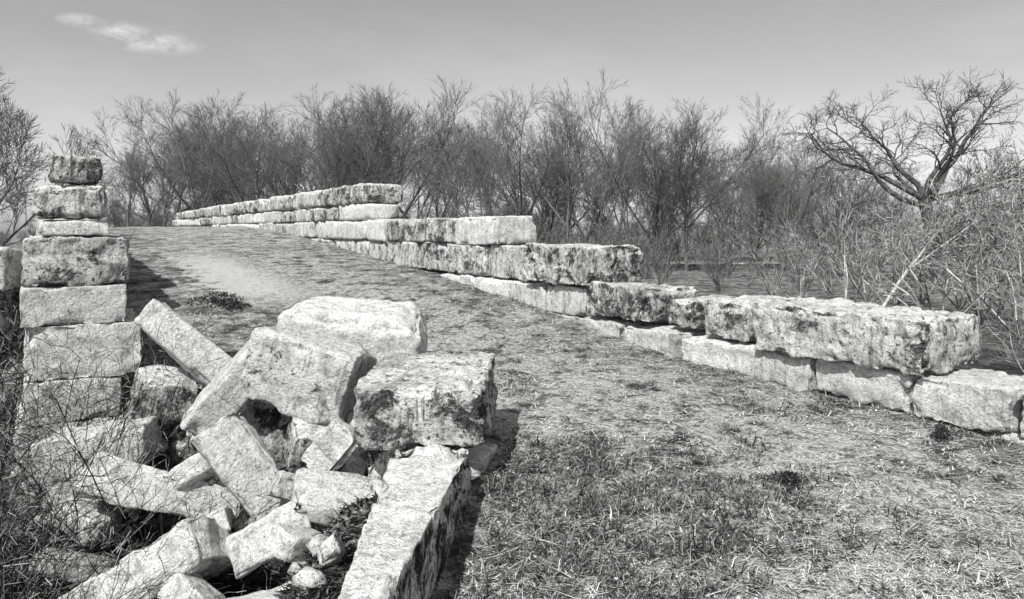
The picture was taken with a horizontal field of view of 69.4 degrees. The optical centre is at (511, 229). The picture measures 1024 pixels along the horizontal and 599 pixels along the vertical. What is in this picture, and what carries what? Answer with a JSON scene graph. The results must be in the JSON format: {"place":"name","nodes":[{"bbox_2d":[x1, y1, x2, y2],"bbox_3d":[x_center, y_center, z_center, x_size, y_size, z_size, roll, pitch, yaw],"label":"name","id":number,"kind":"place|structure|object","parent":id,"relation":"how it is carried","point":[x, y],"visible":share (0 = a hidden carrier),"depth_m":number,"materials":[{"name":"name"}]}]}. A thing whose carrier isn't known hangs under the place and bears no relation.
{"place":"outdoors","nodes":[
{"label":"outdoors","id":0,"kind":"place"},
{"bbox_2d":[367,443,468,478],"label":"fallen block","id":1,"kind":"object","parent":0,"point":[378,460],"depth_m":4.55,"materials":[{"name":"black stone"}]},
{"bbox_2d":[353,352,497,450],"bbox_3d":[-0.534,1.089,4.820,0.839,0.418,1.064,0,2,3],"label":"fallen block","id":2,"kind":"object","parent":1,"relation":"on","point":[405,400],"depth_m":4.35,"materials":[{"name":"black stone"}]},
{"bbox_2d":[0,227,1023,598],"bbox_3d":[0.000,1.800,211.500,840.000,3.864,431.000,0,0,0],"label":"ground","id":3,"kind":"structure","parent":0,"point":[238,275],"depth_m":5.51,"materials":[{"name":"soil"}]},
{"bbox_2d":[0,247,25,363],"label":"stone wall","id":4,"kind":"structure","parent":3,"relation":"on","point":[7,254],"depth_m":7.84,"materials":[{"name":"black stone"}]},
{"bbox_2d":[0,67,117,246],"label":"tree","id":5,"kind":"object","parent":3,"relation":"on","point":[17,196],"visible":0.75,"depth_m":27.06,"materials":[{"name":"grey plant"}]},
{"bbox_2d":[0,415,119,596],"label":"bramble bush","id":6,"kind":"object","parent":3,"relation":"on","point":[35,497],"visible":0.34,"depth_m":4.98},
{"bbox_2d":[29,548,118,583],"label":"fallen block","id":7,"kind":"object","parent":3,"relation":"on","point":[79,569],"depth_m":4.39,"materials":[{"name":"stone"}]},
{"bbox_2d":[9,154,140,526],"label":"stone pillar","id":8,"kind":"structure","parent":3,"relation":"on","point":[77,263],"depth_m":6.01,"materials":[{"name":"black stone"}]},
{"bbox_2d":[33,481,123,546],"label":"fallen block","id":9,"kind":"object","parent":3,"relation":"on","point":[93,516],"depth_m":4.89,"materials":[{"name":"stone"}]},
{"bbox_2d":[0,458,173,598],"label":"bramble bush","id":10,"kind":"object","parent":3,"relation":"on","point":[3,568],"visible":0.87,"depth_m":3.64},
{"bbox_2d":[0,428,173,598],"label":"bramble bush","id":11,"kind":"object","parent":3,"relation":"on","point":[45,535],"visible":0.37,"depth_m":4.67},
{"bbox_2d":[0,334,184,557],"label":"bramble bush","id":12,"kind":"object","parent":3,"relation":"on","point":[73,422],"visible":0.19,"depth_m":5.67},
{"bbox_2d":[0,323,195,594],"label":"bramble bush","id":13,"kind":"object","parent":3,"relation":"on","point":[11,418],"visible":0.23,"depth_m":4.93,"materials":[{"name":"plant"}]},
{"bbox_2d":[30,416,168,490],"bbox_3d":[-3.008,1.603,5.455,0.762,0.351,0.466,-10,1,-8],"label":"fallen block","id":14,"kind":"object","parent":3,"relation":"on","point":[142,425],"depth_m":5.26,"materials":[{"name":"stone"}]},
{"bbox_2d":[127,364,197,425],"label":"fallen block","id":15,"kind":"object","parent":14,"relation":"on","point":[177,410],"depth_m":5.62,"materials":[{"name":"black stone"}]},
{"bbox_2d":[0,435,205,598],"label":"bramble bush","id":16,"kind":"object","parent":3,"relation":"on","point":[91,543],"visible":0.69,"depth_m":4.23,"materials":[{"name":"plant"}]},
{"bbox_2d":[0,301,228,562],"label":"bramble bush","id":17,"kind":"object","parent":3,"relation":"on","point":[2,371],"visible":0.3,"depth_m":5.70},
{"bbox_2d":[0,320,231,576],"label":"bramble bush","id":18,"kind":"object","parent":3,"relation":"on","point":[134,394],"visible":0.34,"depth_m":5.29,"materials":[{"name":"plant"}]},
{"bbox_2d":[0,440,242,598],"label":"bramble bush","id":19,"kind":"object","parent":3,"relation":"on","point":[28,560],"visible":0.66,"depth_m":4.07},
{"bbox_2d":[0,494,243,598],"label":"bramble bush","id":20,"kind":"object","parent":3,"relation":"on","point":[54,578],"visible":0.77,"depth_m":3.78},
{"bbox_2d":[0,388,258,598],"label":"bramble bush","id":21,"kind":"object","parent":3,"relation":"on","point":[60,524],"visible":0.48,"depth_m":4.29,"materials":[{"name":"plant"}]},
{"bbox_2d":[0,426,278,598],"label":"bramble bush","id":22,"kind":"object","parent":3,"relation":"on","point":[68,587],"visible":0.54,"depth_m":4.00,"materials":[{"name":"plant"}]},
{"bbox_2d":[0,351,289,598],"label":"bramble bush","id":23,"kind":"object","parent":3,"relation":"on","point":[108,451],"visible":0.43,"depth_m":4.77,"materials":[{"name":"plant"}]},
{"bbox_2d":[59,516,232,598],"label":"fallen block","id":24,"kind":"object","parent":3,"relation":"on","point":[190,539],"depth_m":3.98,"materials":[{"name":"stone"}]},
{"bbox_2d":[157,571,225,598],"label":"fallen block","id":25,"kind":"object","parent":24,"relation":"on","point":[179,585],"depth_m":3.91,"materials":[{"name":"stone"}]},
{"bbox_2d":[196,513,231,576],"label":"fallen block","id":26,"kind":"object","parent":24,"relation":"on","point":[221,563],"depth_m":4.21,"materials":[{"name":"stone"}]},
{"bbox_2d":[205,505,235,530],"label":"fallen block","id":27,"kind":"object","parent":24,"relation":"on","point":[223,516],"depth_m":4.37,"materials":[{"name":"stone"}]},
{"bbox_2d":[99,118,199,226],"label":"tree","id":28,"kind":"object","parent":3,"relation":"on","point":[136,179],"visible":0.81,"depth_m":48.98,"materials":[{"name":"grey plant"}]},
{"bbox_2d":[0,352,317,596],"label":"bramble bush","id":29,"kind":"object","parent":3,"relation":"on","point":[166,469],"visible":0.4,"depth_m":4.65,"materials":[{"name":"plant"}]},
{"bbox_2d":[73,451,250,528],"bbox_3d":[-2.271,1.757,4.932,1.168,0.299,0.478,10,-27,6],"label":"fallen block","id":30,"kind":"object","parent":3,"relation":"on","point":[201,498],"depth_m":4.74,"materials":[{"name":"stone"}]},
{"bbox_2d":[169,453,216,489],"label":"fallen block","id":31,"kind":"object","parent":30,"relation":"on","point":[202,465],"depth_m":4.70,"materials":[{"name":"stone"}]},
{"bbox_2d":[67,89,263,226],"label":"tree","id":32,"kind":"object","parent":3,"relation":"on","point":[181,191],"visible":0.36,"depth_m":52.82,"materials":[{"name":"grey plant"}]},
{"bbox_2d":[134,299,231,387],"bbox_3d":[-2.445,0.955,5.745,1.038,0.301,0.383,42,-27,-6],"label":"fallen block","id":33,"kind":"object","parent":3,"relation":"on","point":[184,343],"depth_m":5.59,"materials":[{"name":"stone"}]},
{"bbox_2d":[112,87,263,226],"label":"tree","id":34,"kind":"object","parent":3,"relation":"on","point":[186,177],"visible":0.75,"depth_m":47.95,"materials":[{"name":"grey plant"}]},
{"bbox_2d":[0,371,377,598],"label":"leaf litter","id":35,"kind":"object","parent":3,"relation":"on","point":[322,589],"visible":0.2,"depth_m":3.44,"materials":[{"name":"plant"}]},
{"bbox_2d":[146,120,235,226],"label":"tree","id":36,"kind":"object","parent":3,"relation":"on","point":[165,216],"visible":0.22,"depth_m":61.41,"materials":[{"name":"grey plant"}]},
{"bbox_2d":[161,104,283,207],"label":"tree","id":37,"kind":"object","parent":3,"relation":"on","point":[217,192],"visible":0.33,"depth_m":52.47,"materials":[{"name":"grey plant"}]},
{"bbox_2d":[147,107,308,226],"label":"tree","id":38,"kind":"object","parent":3,"relation":"on","point":[194,197],"visible":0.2,"depth_m":58.63,"materials":[{"name":"grey plant"}]},
{"bbox_2d":[192,412,286,521],"bbox_3d":[-1.639,1.509,4.621,0.340,0.755,0.224,-37,2,-19],"label":"fallen block","id":39,"kind":"object","parent":3,"relation":"on","point":[232,450],"depth_m":4.55,"materials":[{"name":"stone"}]},
{"bbox_2d":[175,97,316,206],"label":"tree","id":40,"kind":"object","parent":3,"relation":"on","point":[234,167],"visible":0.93,"depth_m":43.76,"materials":[{"name":"grey plant"}]},
{"bbox_2d":[238,400,291,439],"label":"fallen block","id":41,"kind":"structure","parent":3,"relation":"on","point":[263,419],"depth_m":5.41,"materials":[{"name":"black stone"}]},
{"bbox_2d":[225,500,315,578],"bbox_3d":[-1.363,1.727,4.162,0.472,0.236,0.279,-26,-16,-22],"label":"fallen block","id":42,"kind":"object","parent":3,"relation":"on","point":[244,546],"depth_m":4.03,"materials":[{"name":"stone"}]},
{"bbox_2d":[163,102,401,206],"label":"tree","id":43,"kind":"object","parent":3,"relation":"on","point":[281,180],"visible":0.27,"depth_m":51.74,"materials":[{"name":"grey plant"}]},
{"bbox_2d":[238,102,334,193],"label":"tree","id":44,"kind":"object","parent":3,"relation":"on","point":[312,161],"visible":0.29,"depth_m":60.48,"materials":[{"name":"grey plant"}]},
{"bbox_2d":[259,523,320,562],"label":"fallen block","id":45,"kind":"object","parent":3,"relation":"on","point":[285,542],"depth_m":3.86,"materials":[{"name":"stone"}]},
{"bbox_2d":[225,93,379,200],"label":"tree","id":46,"kind":"object","parent":3,"relation":"on","point":[276,151],"visible":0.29,"depth_m":48.51,"materials":[{"name":"grey plant"}]},
{"bbox_2d":[291,566,326,590],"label":"fallen block","id":47,"kind":"object","parent":3,"relation":"on","point":[311,577],"depth_m":2.92,"materials":[{"name":"stone"}]},
{"bbox_2d":[284,417,355,473],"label":"fallen block","id":48,"kind":"object","parent":3,"relation":"on","point":[302,436],"depth_m":4.81,"materials":[{"name":"black stone"}]},
{"bbox_2d":[239,325,376,424],"bbox_3d":[-1.404,1.009,5.210,0.818,0.563,0.589,14,-1,14],"label":"fallen block","id":49,"kind":"object","parent":48,"relation":"on","point":[307,375],"depth_m":4.96,"materials":[{"name":"stone"}]},
{"bbox_2d":[316,531,346,567],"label":"fallen block","id":50,"kind":"object","parent":3,"relation":"on","point":[331,550],"depth_m":3.06,"materials":[{"name":"stone"}]},
{"bbox_2d":[291,468,378,525],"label":"fallen block","id":51,"kind":"object","parent":3,"relation":"on","point":[317,495],"depth_m":4.27,"materials":[{"name":"stone"}]},
{"bbox_2d":[267,470,294,502],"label":"fallen block","id":52,"kind":"object","parent":51,"relation":"on","point":[280,487],"depth_m":4.44,"materials":[{"name":"stone"}]},
{"bbox_2d":[300,416,354,470],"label":"fallen block","id":53,"kind":"object","parent":51,"relation":"on","point":[330,446],"depth_m":4.55,"materials":[{"name":"stone"}]},
{"bbox_2d":[281,83,429,189],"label":"tree","id":54,"kind":"object","parent":3,"relation":"on","point":[336,153],"visible":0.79,"depth_m":44.40,"materials":[{"name":"grey plant"}]},
{"bbox_2d":[300,84,462,217],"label":"tree","id":55,"kind":"object","parent":3,"relation":"on","point":[404,166],"visible":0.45,"depth_m":48.44,"materials":[{"name":"grey plant"}]},
{"bbox_2d":[318,106,470,218],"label":"tree","id":56,"kind":"object","parent":3,"relation":"on","point":[425,200],"visible":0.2,"depth_m":59.63,"materials":[{"name":"grey plant"}]},
{"bbox_2d":[315,74,485,218],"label":"tree","id":57,"kind":"object","parent":3,"relation":"on","point":[384,145],"visible":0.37,"depth_m":49.45,"materials":[{"name":"grey plant"}]},
{"bbox_2d":[338,444,471,598],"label":"stone wall","id":58,"kind":"structure","parent":3,"relation":"on","point":[413,523],"depth_m":3.24,"materials":[{"name":"stone"}]},
{"bbox_2d":[389,93,531,217],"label":"tree","id":59,"kind":"object","parent":3,"relation":"on","point":[479,170],"visible":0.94,"depth_m":46.57,"materials":[{"name":"grey plant"}]},
{"bbox_2d":[405,102,517,217],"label":"tree","id":60,"kind":"object","parent":3,"relation":"on","point":[465,192],"visible":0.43,"depth_m":50.71,"materials":[{"name":"grey plant"}]},
{"bbox_2d":[420,118,505,217],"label":"tree","id":61,"kind":"object","parent":3,"relation":"on","point":[439,193],"visible":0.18,"depth_m":62.56,"materials":[{"name":"grey plant"}]},
{"bbox_2d":[468,443,496,476],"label":"fallen block","id":62,"kind":"object","parent":3,"relation":"on","point":[481,456],"depth_m":4.54,"materials":[{"name":"stone"}]},
{"bbox_2d":[0,185,1021,256],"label":"woodland","id":63,"kind":"object","parent":3,"relation":"on","point":[155,223],"visible":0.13,"depth_m":77.44,"materials":[{"name":"plant"}]},
{"bbox_2d":[431,81,599,215],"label":"tree","id":64,"kind":"object","parent":3,"relation":"on","point":[519,162],"visible":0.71,"depth_m":50.59,"materials":[{"name":"grey plant"}]},
{"bbox_2d":[102,291,953,493],"bbox_3d":[-1.311,1.453,6.838,9.270,1.205,4.062,0,0,31],"label":"ground cover","id":65,"kind":"object","parent":3,"relation":"on","point":[788,476],"visible":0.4,"depth_m":5.71,"materials":[{"name":"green plant"}]},
{"bbox_2d":[481,117,594,239],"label":"tree","id":66,"kind":"object","parent":3,"relation":"on","point":[542,212],"visible":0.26,"depth_m":61.17,"materials":[{"name":"grey plant"}]},
{"bbox_2d":[480,98,620,243],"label":"tree","id":67,"kind":"object","parent":3,"relation":"on","point":[569,201],"visible":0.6,"depth_m":50.66,"materials":[{"name":"grey plant"}]},
{"bbox_2d":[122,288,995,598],"bbox_3d":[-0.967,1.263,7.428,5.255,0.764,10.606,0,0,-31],"label":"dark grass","id":68,"kind":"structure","parent":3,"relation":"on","point":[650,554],"depth_m":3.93,"materials":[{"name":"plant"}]},
{"bbox_2d":[107,200,1023,293],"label":"undergrowth","id":69,"kind":"object","parent":3,"relation":"on","point":[659,249],"visible":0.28,"depth_m":41.50,"materials":[{"name":"plant"}]},
{"bbox_2d":[466,121,664,239],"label":"tree","id":70,"kind":"object","parent":3,"relation":"on","point":[524,205],"visible":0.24,"depth_m":62.48,"materials":[{"name":"grey plant"}]},
{"bbox_2d":[126,244,1023,598],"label":"grass","id":71,"kind":"structure","parent":3,"relation":"on","point":[942,564],"depth_m":3.90,"materials":[{"name":"plant"}]},
{"bbox_2d":[127,244,1023,598],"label":"dry straw","id":72,"kind":"object","parent":3,"relation":"on","point":[903,566],"visible":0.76,"depth_m":3.95,"materials":[{"name":"plant"}]},
{"bbox_2d":[130,351,1023,598],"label":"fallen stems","id":73,"kind":"object","parent":3,"relation":"on","point":[738,497],"visible":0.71,"depth_m":3.90,"materials":[{"name":"plant"}]},
{"bbox_2d":[522,105,644,243],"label":"tree","id":74,"kind":"object","parent":3,"relation":"on","point":[592,220],"visible":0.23,"depth_m":60.55,"materials":[{"name":"grey plant"}]},
{"bbox_2d":[172,183,1023,444],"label":"stone wall","id":75,"kind":"structure","parent":3,"relation":"on","point":[904,358],"depth_m":7.78,"materials":[{"name":"grey stone"}]},
{"bbox_2d":[540,84,667,243],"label":"tree","id":76,"kind":"object","parent":3,"relation":"on","point":[580,163],"visible":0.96,"depth_m":46.05,"materials":[{"name":"grey plant"}]},
{"bbox_2d":[553,90,749,242],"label":"tree","id":77,"kind":"object","parent":3,"relation":"on","point":[613,197],"visible":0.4,"depth_m":54.42,"materials":[{"name":"grey plant"}]},
{"bbox_2d":[617,109,698,259],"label":"tree","id":78,"kind":"object","parent":3,"relation":"on","point":[643,196],"visible":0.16,"depth_m":59.32,"materials":[{"name":"grey plant"}]},
{"bbox_2d":[545,66,789,265],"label":"tree","id":79,"kind":"object","parent":3,"relation":"on","point":[658,206],"visible":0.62,"depth_m":49.19,"materials":[{"name":"grey plant"}]},
{"bbox_2d":[611,127,796,259],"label":"tree","id":80,"kind":"object","parent":3,"relation":"on","point":[698,232],"visible":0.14,"depth_m":61.42,"materials":[{"name":"grey plant"}]},
{"bbox_2d":[634,96,794,270],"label":"tree","id":81,"kind":"object","parent":3,"relation":"on","point":[685,196],"visible":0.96,"depth_m":45.12,"materials":[{"name":"grey plant"}]},
{"bbox_2d":[692,140,757,263],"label":"tree","id":82,"kind":"object","parent":3,"relation":"on","point":[732,194],"visible":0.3,"depth_m":54.48,"materials":[{"name":"grey plant"}]},
{"bbox_2d":[694,142,784,261],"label":"tree","id":83,"kind":"object","parent":3,"relation":"on","point":[740,258],"visible":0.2,"depth_m":59.90,"materials":[{"name":"grey plant"}]},
{"bbox_2d":[659,125,833,268],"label":"tree","id":84,"kind":"object","parent":3,"relation":"on","point":[762,197],"visible":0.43,"depth_m":49.18,"materials":[{"name":"grey plant"}]},
{"bbox_2d":[670,123,856,271],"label":"tree","id":85,"kind":"object","parent":3,"relation":"on","point":[768,189],"visible":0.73,"depth_m":46.80,"materials":[{"name":"grey plant"}]},
{"bbox_2d":[724,214,810,294],"bbox_3d":[9.316,1.106,26.964,3.269,3.494,3.426,0,0,16],"label":"shrub","id":86,"kind":"object","parent":3,"relation":"on","point":[776,257],"visible":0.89,"depth_m":26.76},
{"bbox_2d":[749,218,846,297],"bbox_3d":[8.676,1.198,21.964,2.102,3.197,3.536,0,0,45],"label":"shrub","id":87,"kind":"object","parent":3,"relation":"on","point":[801,269],"visible":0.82,"depth_m":22.12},
{"bbox_2d":[742,147,908,249],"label":"tree","id":88,"kind":"object","parent":3,"relation":"on","point":[842,197],"visible":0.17,"depth_m":60.49,"materials":[{"name":"grey plant"}]},
{"bbox_2d":[751,135,909,248],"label":"tree","id":89,"kind":"object","parent":3,"relation":"on","point":[869,184],"visible":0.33,"depth_m":53.22,"materials":[{"name":"grey plant"}]},
{"bbox_2d":[799,149,880,260],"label":"tree","id":90,"kind":"object","parent":3,"relation":"on","point":[837,193],"visible":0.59,"depth_m":49.15,"materials":[{"name":"grey plant"}]},
{"bbox_2d":[779,195,937,306],"bbox_3d":[9.235,0.807,20.058,4.065,3.936,3.065,0,0,27],"label":"shrub","id":91,"kind":"object","parent":3,"relation":"on","point":[845,285],"visible":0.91,"depth_m":20.03,"materials":[{"name":"plant"}]},
{"bbox_2d":[797,195,935,302],"bbox_3d":[12.495,0.847,26.127,2.720,4.138,4.576,0,0,-44],"label":"shrub","id":92,"kind":"object","parent":3,"relation":"on","point":[864,291],"visible":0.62,"depth_m":26.11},
{"bbox_2d":[844,158,931,260],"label":"tree","id":93,"kind":"object","parent":3,"relation":"on","point":[888,200],"visible":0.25,"depth_m":61.12,"materials":[{"name":"grey plant"}]},
{"bbox_2d":[800,174,994,306],"bbox_3d":[10.693,0.567,21.177,4.377,4.465,4.177,0,0,-15],"label":"shrub","id":94,"kind":"object","parent":3,"relation":"on","point":[894,266],"visible":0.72,"depth_m":20.81,"materials":[{"name":"plant"}]},
{"bbox_2d":[778,67,1023,284],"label":"tree","id":95,"kind":"object","parent":3,"relation":"on","point":[943,171],"visible":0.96,"depth_m":35.83,"materials":[{"name":"grey plant"}]},
{"bbox_2d":[848,160,986,257],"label":"tree","id":96,"kind":"object","parent":3,"relation":"on","point":[883,199],"visible":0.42,"depth_m":54.31,"materials":[{"name":"grey plant"}]},
{"bbox_2d":[858,172,983,306],"bbox_3d":[13.628,0.500,25.286,5.371,4.838,3.853,0,0,-45],"label":"shrub","id":97,"kind":"object","parent":3,"relation":"on","point":[922,300],"visible":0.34,"depth_m":24.76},
{"bbox_2d":[837,172,1023,312],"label":"shrub","id":98,"kind":"object","parent":3,"relation":"on","point":[927,291],"visible":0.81,"depth_m":17.17,"materials":[{"name":"plant"}]},
{"bbox_2d":[878,138,1023,306],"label":"tree","id":99,"kind":"object","parent":3,"relation":"on","point":[948,232],"visible":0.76,"depth_m":19.38,"materials":[{"name":"grey plant"}]},
{"bbox_2d":[889,176,1022,311],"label":"shrub","id":100,"kind":"object","parent":3,"relation":"on","point":[960,307],"visible":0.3,"depth_m":22.98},
{"bbox_2d":[901,168,1023,343],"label":"shrub","id":101,"kind":"object","parent":3,"relation":"on","point":[997,317],"visible":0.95,"depth_m":16.41,"materials":[{"name":"plant"}]},
{"bbox_2d":[904,162,1023,312],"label":"shrub","id":102,"kind":"object","parent":3,"relation":"on","point":[1001,307],"visible":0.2,"depth_m":23.10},
{"bbox_2d":[907,168,1023,327],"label":"shrub","id":103,"kind":"object","parent":3,"relation":"on","point":[980,314],"visible":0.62,"depth_m":19.27,"materials":[{"name":"plant"}]},
{"bbox_2d":[920,149,1023,268],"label":"tree","id":104,"kind":"object","parent":3,"relation":"on","point":[1006,224],"visible":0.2,"depth_m":47.85,"materials":[{"name":"grey plant"}]},
{"bbox_2d":[930,146,1023,282],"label":"shrub","id":105,"kind":"object","parent":3,"relation":"on","point":[994,219],"visible":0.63,"depth_m":17.75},
{"bbox_2d":[968,192,1023,307],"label":"shrub","id":106,"kind":"object","parent":3,"relation":"on","point":[1003,273],"visible":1,"depth_m":14.02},
{"bbox_2d":[971,286,1023,373],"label":"shrub","id":107,"kind":"object","parent":3,"relation":"on","point":[1010,342],"visible":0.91,"depth_m":11.72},
{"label":"fallen block","id":108,"kind":"object","parent":3,"relation":"on","visible":0},
{"bbox_2d":[276,296,427,363],"bbox_3d":[-1.296,0.926,6.119,1.196,0.664,0.942,6,4,-4],"label":"fallen block","id":109,"kind":"object","parent":108,"relation":"on","point":[378,329],"depth_m":5.72,"materials":[{"name":"stone"}]},
{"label":"fallen block","id":110,"kind":"object","parent":3,"relation":"on","visible":0},
{"bbox_2d":[180,339,250,434],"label":"fallen block","id":111,"kind":"object","parent":110,"relation":"on","point":[223,393],"depth_m":5.13,"materials":[{"name":"stone"}]},
{"bbox_2d":[0,0,1023,233],"label":"sky","id":112,"kind":"structure","parent":0,"point":[66,60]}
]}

